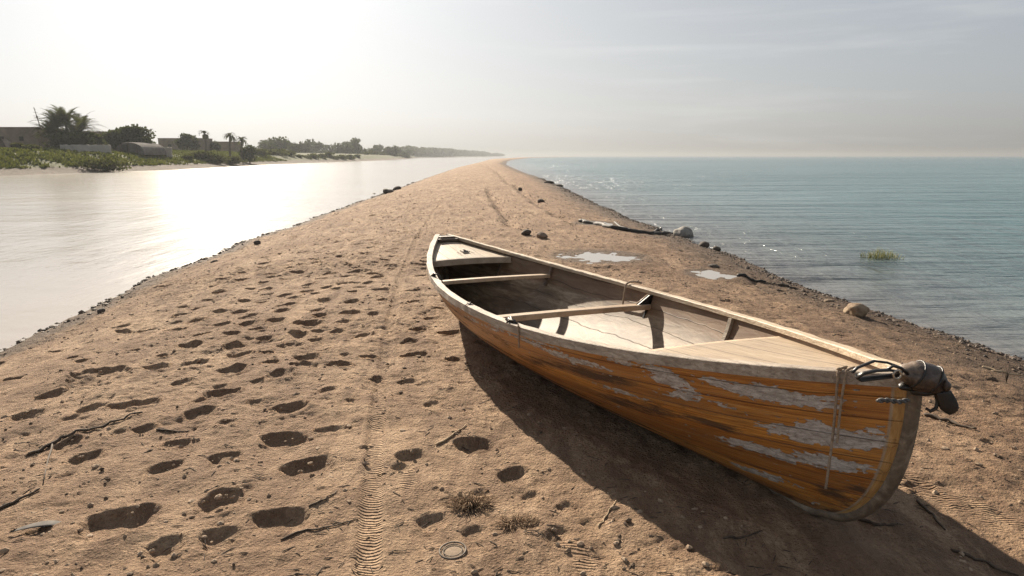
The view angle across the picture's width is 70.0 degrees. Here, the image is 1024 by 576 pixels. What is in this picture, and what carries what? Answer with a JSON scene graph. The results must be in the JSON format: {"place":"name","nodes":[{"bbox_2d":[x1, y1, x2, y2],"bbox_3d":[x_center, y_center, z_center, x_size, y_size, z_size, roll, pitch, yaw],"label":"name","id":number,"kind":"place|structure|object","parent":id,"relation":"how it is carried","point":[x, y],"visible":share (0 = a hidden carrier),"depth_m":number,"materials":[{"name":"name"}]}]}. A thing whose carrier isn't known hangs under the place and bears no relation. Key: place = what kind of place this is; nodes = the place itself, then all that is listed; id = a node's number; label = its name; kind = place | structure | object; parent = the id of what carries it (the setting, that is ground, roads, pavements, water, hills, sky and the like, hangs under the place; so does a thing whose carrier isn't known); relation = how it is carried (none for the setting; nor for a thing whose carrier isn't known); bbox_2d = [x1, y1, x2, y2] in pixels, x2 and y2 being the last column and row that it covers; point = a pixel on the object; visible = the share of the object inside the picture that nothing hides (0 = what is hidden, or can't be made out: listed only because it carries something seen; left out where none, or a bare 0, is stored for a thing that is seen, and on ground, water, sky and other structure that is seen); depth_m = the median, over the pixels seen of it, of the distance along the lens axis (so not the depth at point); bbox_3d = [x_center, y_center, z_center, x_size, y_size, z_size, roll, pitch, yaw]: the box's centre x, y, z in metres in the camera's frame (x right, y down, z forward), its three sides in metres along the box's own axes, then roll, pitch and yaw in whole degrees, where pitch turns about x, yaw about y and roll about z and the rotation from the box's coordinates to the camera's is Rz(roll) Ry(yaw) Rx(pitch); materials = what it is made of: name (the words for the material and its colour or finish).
{"place":"outdoors","nodes":[
{"label":"outdoors","id":0,"kind":"place"},
{"bbox_2d":[0,182,413,355],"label":"shore gravel","id":1,"kind":"structure","parent":0,"point":[108,300],"depth_m":12.49,"materials":[{"name":"gravel"}]},
{"bbox_2d":[0,150,492,175],"bbox_3d":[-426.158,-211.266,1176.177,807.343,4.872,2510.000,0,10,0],"label":"bank","id":2,"kind":"structure","parent":0,"point":[56,169],"depth_m":120.79,"materials":[{"name":"sand"}]},
{"bbox_2d":[0,138,12,147],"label":"tent","id":3,"kind":"object","parent":2,"relation":"on","point":[5,143],"visible":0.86,"depth_m":99.53,"materials":[{"name":"fabric"}]},
{"bbox_2d":[10,142,23,147],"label":"bush","id":4,"kind":"object","parent":2,"relation":"on","point":[15,145],"visible":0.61,"depth_m":100.71,"materials":[{"name":"green plant"}]},
{"bbox_2d":[18,144,41,149],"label":"bush","id":5,"kind":"object","parent":2,"relation":"on","point":[30,146],"visible":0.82,"depth_m":101.54,"materials":[{"name":"green plant"}]},
{"bbox_2d":[0,127,62,147],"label":"mud house","id":6,"kind":"structure","parent":2,"relation":"on","point":[19,135],"depth_m":119.51,"materials":[{"name":"paint"}]},
{"bbox_2d":[29,118,64,146],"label":"palm tree","id":7,"kind":"object","parent":2,"relation":"on","point":[46,123],"visible":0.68,"depth_m":115.61,"materials":[{"name":"green plant"}]},
{"bbox_2d":[29,108,74,131],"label":"palm tree","id":8,"kind":"object","parent":2,"relation":"on","point":[51,115],"visible":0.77,"depth_m":115.94,"materials":[{"name":"green plant"}]},
{"bbox_2d":[41,104,77,129],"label":"palm tree","id":9,"kind":"object","parent":2,"relation":"on","point":[67,116],"visible":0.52,"depth_m":117.96,"materials":[{"name":"green plant"}]},
{"bbox_2d":[42,129,98,147],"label":"bush","id":10,"kind":"object","parent":2,"relation":"on","point":[62,138],"visible":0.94,"depth_m":113.75,"materials":[{"name":"green plant"}]},
{"bbox_2d":[55,120,96,142],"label":"palm tree","id":11,"kind":"object","parent":2,"relation":"on","point":[77,126],"visible":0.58,"depth_m":115.07,"materials":[{"name":"green plant"}]},
{"bbox_2d":[55,111,106,134],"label":"palm tree","id":12,"kind":"object","parent":2,"relation":"on","point":[79,119],"visible":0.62,"depth_m":117.73,"materials":[{"name":"green plant"}]},
{"bbox_2d":[60,144,111,153],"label":"garden wall","id":13,"kind":"structure","parent":2,"relation":"on","point":[97,148],"depth_m":111.54,"materials":[{"name":"concrete"}]},
{"bbox_2d":[87,133,106,144],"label":"bush","id":14,"kind":"object","parent":2,"relation":"on","point":[100,140],"visible":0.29,"depth_m":119.00,"materials":[{"name":"green plant"}]},
{"bbox_2d":[73,157,135,170],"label":"bush","id":15,"kind":"object","parent":2,"relation":"on","point":[104,164],"visible":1,"depth_m":96.19,"materials":[{"name":"green plant"}]},
{"bbox_2d":[102,125,138,149],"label":"tree","id":16,"kind":"object","parent":2,"relation":"on","point":[115,137],"visible":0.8,"depth_m":127.79,"materials":[{"name":"green plant"}]},
{"bbox_2d":[115,124,155,143],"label":"tree","id":17,"kind":"object","parent":2,"relation":"on","point":[140,133],"visible":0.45,"depth_m":129.91,"materials":[{"name":"green plant"}]},
{"bbox_2d":[115,142,166,154],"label":"greenhouse","id":18,"kind":"object","parent":2,"relation":"on","point":[147,148],"visible":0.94,"depth_m":122.34,"materials":[{"name":"grey plastic"}]},
{"bbox_2d":[121,144,127,151],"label":"door","id":19,"kind":"structure","parent":18,"relation":"in","point":[124,147],"depth_m":121.72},
{"bbox_2d":[0,146,286,168],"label":"bank grass","id":20,"kind":"structure","parent":2,"relation":"on","point":[29,156],"depth_m":106.31,"materials":[{"name":"plant"}]},
{"bbox_2d":[134,136,152,142],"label":"tree","id":21,"kind":"object","parent":2,"relation":"on","point":[142,139],"visible":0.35,"depth_m":127.41,"materials":[{"name":"green plant"}]},
{"bbox_2d":[164,147,172,156],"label":"garden wall","id":22,"kind":"structure","parent":2,"relation":"on","point":[168,151],"depth_m":132.57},
{"bbox_2d":[172,133,193,149],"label":"tree","id":23,"kind":"object","parent":2,"relation":"on","point":[183,141],"visible":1,"depth_m":181.41,"materials":[{"name":"green plant"}]},
{"bbox_2d":[158,138,212,150],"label":"mud house","id":24,"kind":"structure","parent":2,"relation":"on","point":[164,142],"depth_m":196.28,"materials":[{"name":"paint"}]},
{"bbox_2d":[181,154,192,159],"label":"bush","id":25,"kind":"object","parent":2,"relation":"on","point":[188,156],"visible":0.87,"depth_m":137.25,"materials":[{"name":"green plant"}]},
{"bbox_2d":[187,135,200,150],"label":"tree","id":26,"kind":"object","parent":2,"relation":"on","point":[195,145],"visible":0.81,"depth_m":183.79,"materials":[{"name":"green plant"}]},
{"bbox_2d":[188,150,212,159],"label":"bush","id":27,"kind":"object","parent":2,"relation":"on","point":[202,155],"visible":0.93,"depth_m":146.97,"materials":[{"name":"green plant"}]},
{"bbox_2d":[199,130,208,150],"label":"palm tree","id":28,"kind":"object","parent":2,"relation":"on","point":[205,136],"visible":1,"depth_m":185.69,"materials":[{"name":"green plant"}]},
{"bbox_2d":[209,140,221,150],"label":"tree","id":29,"kind":"object","parent":2,"relation":"on","point":[216,146],"visible":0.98,"depth_m":200.51,"materials":[{"name":"green plant"}]},
{"bbox_2d":[205,153,231,163],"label":"bush","id":30,"kind":"object","parent":2,"relation":"on","point":[217,158],"visible":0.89,"depth_m":148.60,"materials":[{"name":"green plant"}]},
{"bbox_2d":[213,142,240,151],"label":"mud house","id":31,"kind":"structure","parent":2,"relation":"on","point":[234,146],"depth_m":211.21,"materials":[{"name":"paint"}]},
{"bbox_2d":[222,133,236,156],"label":"palm tree","id":32,"kind":"object","parent":2,"relation":"on","point":[230,135],"visible":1,"depth_m":168.79,"materials":[{"name":"green plant"}]},
{"bbox_2d":[223,155,244,164],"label":"bush","id":33,"kind":"object","parent":2,"relation":"on","point":[235,159],"visible":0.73,"depth_m":154.68,"materials":[{"name":"green plant"}]},
{"bbox_2d":[236,136,247,160],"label":"palm tree","id":34,"kind":"object","parent":2,"relation":"on","point":[242,140],"visible":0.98,"depth_m":172.61,"materials":[{"name":"green plant"}]},
{"bbox_2d":[237,143,258,162],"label":"tree","id":35,"kind":"object","parent":2,"relation":"on","point":[248,152],"visible":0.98,"depth_m":174.57,"materials":[{"name":"green plant"}]},
{"bbox_2d":[254,148,271,155],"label":"bush","id":36,"kind":"object","parent":2,"relation":"on","point":[265,152],"visible":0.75,"depth_m":206.53,"materials":[{"name":"green plant"}]},
{"bbox_2d":[257,139,268,148],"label":"tree","id":37,"kind":"object","parent":2,"relation":"on","point":[259,146],"visible":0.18,"depth_m":402.44,"materials":[{"name":"green plant"}]},
{"bbox_2d":[259,141,273,148],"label":"tree","id":38,"kind":"object","parent":2,"relation":"on","point":[265,145],"visible":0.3,"depth_m":338.98,"materials":[{"name":"green plant"}]},
{"bbox_2d":[266,143,276,148],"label":"tree","id":39,"kind":"object","parent":2,"relation":"on","point":[271,146],"visible":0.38,"depth_m":300.11,"materials":[{"name":"green plant"}]},
{"bbox_2d":[264,137,281,143],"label":"tree","id":40,"kind":"object","parent":2,"relation":"on","point":[271,140],"visible":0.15,"depth_m":344.06,"materials":[{"name":"green plant"}]},
{"bbox_2d":[269,149,289,155],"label":"bush","id":41,"kind":"object","parent":2,"relation":"on","point":[276,152],"visible":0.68,"depth_m":224.16,"materials":[{"name":"green plant"}]},
{"bbox_2d":[272,136,290,150],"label":"tree","id":42,"kind":"object","parent":2,"relation":"on","point":[283,144],"visible":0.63,"depth_m":343.01,"materials":[{"name":"green plant"}]},
{"bbox_2d":[290,142,300,152],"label":"tree","id":43,"kind":"object","parent":2,"relation":"on","point":[295,147],"visible":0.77,"depth_m":348.46,"materials":[{"name":"green plant"}]},
{"bbox_2d":[299,141,309,152],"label":"tree","id":44,"kind":"object","parent":2,"relation":"on","point":[303,147],"visible":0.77,"depth_m":393.69,"materials":[{"name":"green plant"}]},
{"bbox_2d":[304,139,314,152],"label":"tree","id":45,"kind":"object","parent":2,"relation":"on","point":[312,149],"visible":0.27,"depth_m":476.03,"materials":[{"name":"green plant"}]},
{"bbox_2d":[307,153,321,158],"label":"bush","id":46,"kind":"object","parent":2,"relation":"on","point":[315,155],"visible":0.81,"depth_m":253.79,"materials":[{"name":"green plant"}]},
{"bbox_2d":[311,141,324,152],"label":"tree","id":47,"kind":"object","parent":2,"relation":"on","point":[319,146],"visible":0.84,"depth_m":440.29,"materials":[{"name":"green plant"}]},
{"bbox_2d":[317,153,327,158],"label":"bush","id":48,"kind":"object","parent":2,"relation":"on","point":[322,155],"visible":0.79,"depth_m":263.40,"materials":[{"name":"green plant"}]},
{"bbox_2d":[325,144,334,152],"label":"tree","id":49,"kind":"object","parent":2,"relation":"on","point":[330,148],"visible":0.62,"depth_m":477.52,"materials":[{"name":"green plant"}]},
{"bbox_2d":[325,152,334,157],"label":"bush","id":50,"kind":"object","parent":2,"relation":"on","point":[329,155],"visible":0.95,"depth_m":275.06,"materials":[{"name":"green plant"}]},
{"bbox_2d":[333,142,345,153],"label":"tree","id":51,"kind":"object","parent":2,"relation":"on","point":[338,148],"visible":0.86,"depth_m":425.90,"materials":[{"name":"green plant"}]},
{"bbox_2d":[336,154,348,159],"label":"bush","id":52,"kind":"object","parent":2,"relation":"on","point":[344,157],"visible":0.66,"depth_m":286.79,"materials":[{"name":"green plant"}]},
{"bbox_2d":[342,142,354,153],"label":"tree","id":53,"kind":"object","parent":2,"relation":"on","point":[348,148],"visible":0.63,"depth_m":434.93,"materials":[{"name":"green plant"}]},
{"bbox_2d":[345,154,355,159],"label":"bush","id":54,"kind":"object","parent":2,"relation":"on","point":[351,157],"visible":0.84,"depth_m":300.34,"materials":[{"name":"green plant"}]},
{"bbox_2d":[349,137,361,153],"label":"tree","id":55,"kind":"object","parent":2,"relation":"on","point":[355,141],"visible":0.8,"depth_m":448.74,"materials":[{"name":"green plant"}]},
{"bbox_2d":[366,150,378,154],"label":"bush","id":56,"kind":"object","parent":2,"relation":"on","point":[375,153],"visible":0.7,"depth_m":430.25,"materials":[{"name":"green plant"}]},
{"bbox_2d":[368,145,381,153],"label":"tree","id":57,"kind":"object","parent":2,"relation":"on","point":[375,148],"visible":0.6,"depth_m":533.02,"materials":[{"name":"green plant"}]},
{"bbox_2d":[384,147,391,154],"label":"tree","id":58,"kind":"object","parent":2,"relation":"on","point":[388,151],"visible":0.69,"depth_m":515.60,"materials":[{"name":"green plant"}]},
{"bbox_2d":[388,145,399,155],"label":"tree","id":59,"kind":"object","parent":2,"relation":"on","point":[394,150],"visible":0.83,"depth_m":526.12,"materials":[{"name":"green plant"}]},
{"bbox_2d":[401,151,408,157],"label":"tree","id":60,"kind":"object","parent":2,"relation":"on","point":[405,154],"visible":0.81,"depth_m":572.73,"materials":[{"name":"green plant"}]},
{"bbox_2d":[405,149,413,157],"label":"tree","id":61,"kind":"object","parent":2,"relation":"on","point":[409,152],"visible":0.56,"depth_m":673.99,"materials":[{"name":"green plant"}]},
{"bbox_2d":[400,145,504,156],"bbox_3d":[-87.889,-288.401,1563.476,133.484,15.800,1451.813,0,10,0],"label":"woods","id":62,"kind":"object","parent":2,"relation":"on","point":[434,152],"visible":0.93,"depth_m":1260.20,"materials":[{"name":"green plant"}]},
{"bbox_2d":[0,156,584,351],"bbox_3d":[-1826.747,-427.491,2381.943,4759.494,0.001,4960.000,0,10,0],"label":"river","id":63,"kind":"structure","parent":0,"point":[73,244],"depth_m":25.81,"materials":[{"name":"liquid"}]},
{"bbox_2d":[0,157,1023,575],"bbox_3d":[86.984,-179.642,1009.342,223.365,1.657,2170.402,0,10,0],"label":"sand spit","id":64,"kind":"structure","parent":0,"point":[914,541],"depth_m":4.31,"materials":[{"name":"sand"}]},
{"bbox_2d":[0,488,39,509],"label":"twig","id":65,"kind":"object","parent":64,"relation":"on","point":[15,501],"visible":1,"depth_m":3.55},
{"bbox_2d":[9,520,60,532],"bbox_3d":[-2.115,1.068,3.286,0.239,0.018,0.059,-3,11,-17],"label":"dry leaf","id":66,"kind":"object","parent":64,"relation":"on","point":[43,523],"visible":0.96,"depth_m":3.28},
{"bbox_2d":[27,412,142,483],"bbox_3d":[-2.584,0.928,4.189,0.458,0.109,1.004,0,10,0],"label":"twig","id":67,"kind":"object","parent":64,"relation":"on","point":[51,444],"visible":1,"depth_m":4.41,"materials":[{"name":"wood"}]},
{"bbox_2d":[97,308,104,312],"bbox_3d":[-5.303,0.296,9.448,0.093,0.066,0.114,6,19,-1],"label":"stone","id":68,"kind":"object","parent":64,"relation":"on","point":[100,310],"visible":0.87,"depth_m":9.42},
{"bbox_2d":[156,429,188,431],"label":"twig","id":69,"kind":"object","parent":64,"relation":"on","point":[170,430],"visible":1,"depth_m":4.41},
{"bbox_2d":[280,518,357,539],"bbox_3d":[-0.850,1.052,3.222,0.349,0.019,0.041,-7,12,-34],"label":"twig","id":70,"kind":"object","parent":64,"relation":"on","point":[289,535],"visible":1,"depth_m":3.21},
{"bbox_2d":[308,491,336,506],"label":"twig","id":71,"kind":"object","parent":64,"relation":"on","point":[321,499],"visible":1,"depth_m":3.44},
{"bbox_2d":[383,188,393,193],"bbox_3d":[-6.741,-5.235,39.901,0.660,0.337,0.530,7,7,-1],"label":"stone","id":72,"kind":"object","parent":64,"relation":"on","point":[385,190],"visible":0.7,"depth_m":39.73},
{"bbox_2d":[436,424,466,444],"bbox_3d":[-0.338,0.841,4.231,0.033,0.024,0.351,5,11,25],"label":"twig","id":73,"kind":"object","parent":64,"relation":"on","point":[444,440],"visible":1,"depth_m":4.17,"materials":[{"name":"wood"}]},
{"bbox_2d":[439,541,466,558],"bbox_3d":[-0.244,1.084,3.017,0.116,0.015,0.116,-7,17,-10],"label":"jar lid","id":74,"kind":"object","parent":64,"relation":"on","point":[451,551],"visible":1,"depth_m":3.02,"materials":[{"name":"metal"}]},
{"bbox_2d":[440,489,499,513],"bbox_3d":[-0.195,0.990,3.405,0.294,0.077,0.227,0,10,0],"label":"dry plant","id":75,"kind":"object","parent":64,"relation":"on","point":[468,503],"visible":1,"depth_m":3.39,"materials":[{"name":"plant"}]},
{"bbox_2d":[2,186,1019,575],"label":"dirt crumbs","id":76,"kind":"object","parent":64,"relation":"on","point":[376,390],"visible":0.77,"depth_m":5.37,"materials":[{"name":"soil"}]},
{"bbox_2d":[0,191,1023,575],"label":"sand clods","id":77,"kind":"object","parent":64,"relation":"on","point":[580,543],"visible":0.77,"depth_m":3.95,"materials":[{"name":"sand"}]},
{"bbox_2d":[0,210,1023,575],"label":"plant litter","id":78,"kind":"object","parent":64,"relation":"on","point":[430,426],"visible":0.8,"depth_m":4.25,"materials":[{"name":"plant"}]},
{"bbox_2d":[492,511,543,533],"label":"plant litter","id":79,"kind":"object","parent":64,"relation":"on","point":[526,523],"visible":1,"depth_m":3.22,"materials":[{"name":"plant"}]},
{"bbox_2d":[521,229,530,234],"bbox_3d":[0.295,-1.142,15.165,0.222,0.146,0.249,-8,4,2],"label":"stone","id":80,"kind":"object","parent":64,"relation":"on","point":[526,232],"visible":0.97,"depth_m":15.07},
{"bbox_2d":[479,165,576,229],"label":"dirt crumbs","id":81,"kind":"object","parent":64,"relation":"on","point":[513,210],"visible":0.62,"depth_m":23.66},
{"bbox_2d":[536,232,547,237],"bbox_3d":[0.597,-1.038,14.592,0.193,0.171,0.232,-7,12,-33],"label":"stone","id":82,"kind":"object","parent":64,"relation":"on","point":[541,235],"visible":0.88,"depth_m":14.52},
{"bbox_2d":[556,252,639,263],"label":"puddle","id":83,"kind":"object","parent":64,"relation":"on","point":[594,257],"visible":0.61,"depth_m":12.16,"materials":[{"name":"beige liquid"}]},
{"bbox_2d":[598,500,615,527],"bbox_3d":[0.434,1.016,3.307,0.016,0.028,0.256,5,11,26],"label":"twig","id":84,"kind":"object","parent":64,"relation":"on","point":[605,516],"visible":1,"depth_m":3.28,"materials":[{"name":"wood"}]},
{"bbox_2d":[578,219,672,234],"bbox_3d":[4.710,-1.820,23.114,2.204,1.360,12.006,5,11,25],"label":"driftwood","id":85,"kind":"object","parent":64,"relation":"on","point":[605,225],"visible":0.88,"depth_m":17.99,"materials":[{"name":"black wood"}]},
{"bbox_2d":[427,234,921,521],"bbox_3d":[0.365,0.241,5.637,1.596,0.797,6.205,-4,10,-22],"label":"rowing boat","id":86,"kind":"object","parent":64,"relation":"on","point":[751,398],"visible":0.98,"depth_m":3.66,"materials":[{"name":"brown wood"}]},
{"bbox_2d":[517,324,519,347],"bbox_3d":[0.040,0.291,4.453,0.015,0.145,0.041,0,10,0],"label":"rope","id":87,"kind":"object","parent":86,"relation":"hanging from","point":[518,336],"visible":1,"depth_m":4.44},
{"bbox_2d":[622,280,641,304],"bbox_3d":[0.989,0.053,6.094,0.204,0.228,0.046,-6,12,-28],"label":"rope","id":88,"kind":"object","parent":86,"relation":"hanging from","point":[637,281],"visible":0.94,"depth_m":6.05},
{"bbox_2d":[824,366,854,488],"bbox_3d":[1.321,0.565,2.945,0.088,0.517,0.045,-6,12,-30],"label":"rope","id":89,"kind":"object","parent":86,"relation":"hanging from","point":[838,369],"visible":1,"depth_m":2.92,"materials":[{"name":"fabric"}]},
{"bbox_2d":[851,360,958,414],"bbox_3d":[1.441,0.364,2.700,0.390,0.194,0.138,0,10,0],"label":"bow fender","id":90,"kind":"object","parent":86,"relation":"attached to","point":[921,378],"visible":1,"depth_m":2.67,"materials":[{"name":"fabric"}]},
{"bbox_2d":[673,226,693,236],"bbox_3d":[4.553,-1.413,19.435,0.470,0.450,0.571,10,14,44],"label":"stone","id":91,"kind":"object","parent":64,"relation":"on","point":[684,231],"visible":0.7,"depth_m":19.26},
{"bbox_2d":[698,241,709,247],"bbox_3d":[4.451,-0.991,16.955,0.236,0.185,0.244,-8,16,1],"label":"stone","id":92,"kind":"object","parent":64,"relation":"on","point":[704,244],"visible":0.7,"depth_m":16.87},
{"bbox_2d":[691,270,736,279],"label":"puddle","id":93,"kind":"object","parent":64,"relation":"on","point":[711,274],"visible":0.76,"depth_m":10.89,"materials":[{"name":"beige liquid"}]},
{"bbox_2d":[708,264,719,267],"bbox_3d":[3.396,-0.363,12.313,0.142,0.085,0.187,-8,13,-38],"label":"stone","id":94,"kind":"object","parent":64,"relation":"on","point":[713,265],"visible":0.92,"depth_m":12.26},
{"bbox_2d":[713,246,720,250],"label":"stone","id":95,"kind":"object","parent":64,"relation":"on","point":[716,248],"visible":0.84,"depth_m":15.94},
{"bbox_2d":[723,530,762,538],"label":"twig","id":96,"kind":"object","parent":64,"relation":"on","point":[733,537],"visible":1,"depth_m":3.11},
{"bbox_2d":[737,273,765,281],"bbox_3d":[3.560,-0.145,10.873,0.511,0.165,0.074,-3,11,-17],"label":"driftwood","id":97,"kind":"object","parent":64,"relation":"on","point":[746,276],"visible":0.93,"depth_m":10.85,"materials":[{"name":"black wood"}]},
{"bbox_2d":[537,178,1023,377],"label":"shore gravel","id":98,"kind":"structure","parent":64,"relation":"on","point":[979,345],"depth_m":10.87,"materials":[{"name":"gravel"}]},
{"bbox_2d":[777,283,797,289],"bbox_3d":[4.142,-0.028,11.038,0.309,0.090,0.143,1,10,8],"label":"driftwood","id":99,"kind":"object","parent":64,"relation":"on","point":[782,284],"visible":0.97,"depth_m":11.01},
{"bbox_2d":[843,303,869,316],"bbox_3d":[4.092,0.262,8.697,0.277,0.184,0.308,-5,2,1],"label":"stone","id":100,"kind":"object","parent":64,"relation":"on","point":[857,309],"visible":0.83,"depth_m":8.58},
{"bbox_2d":[859,518,897,525],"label":"twig","id":101,"kind":"object","parent":64,"relation":"on","point":[875,523],"visible":0.91,"depth_m":3.24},
{"bbox_2d":[916,499,945,529],"bbox_3d":[1.951,1.054,3.397,0.030,0.031,0.264,0,10,2],"label":"twig","id":102,"kind":"object","parent":64,"relation":"on","point":[927,510],"visible":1,"depth_m":3.42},
{"bbox_2d":[924,413,976,428],"bbox_3d":[2.828,0.859,4.723,0.042,0.036,0.346,-5,12,-27],"label":"twig","id":103,"kind":"object","parent":64,"relation":"on","point":[942,419],"visible":1,"depth_m":4.75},
{"bbox_2d":[950,548,1018,575],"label":"twig","id":104,"kind":"object","parent":64,"relation":"on","point":[974,558],"visible":1,"depth_m":3.02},
{"bbox_2d":[982,366,1023,375],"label":"twig","id":105,"kind":"object","parent":64,"relation":"on","point":[993,369],"visible":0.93,"depth_m":6.64,"materials":[{"name":"wood"}]},
{"bbox_2d":[0,0,1023,155],"label":"sky","id":106,"kind":"structure","parent":0,"point":[506,77],"materials":[{"name":"white"}]},
{"bbox_2d":[506,156,1023,359],"bbox_3d":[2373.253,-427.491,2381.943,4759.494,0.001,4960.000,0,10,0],"label":"sea","id":107,"kind":"structure","parent":0,"point":[950,229],"depth_m":25.39,"materials":[{"name":"liquid"}]},
{"bbox_2d":[859,247,903,259],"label":"reeds","id":108,"kind":"object","parent":107,"relation":"in","point":[877,256],"visible":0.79,"depth_m":15.19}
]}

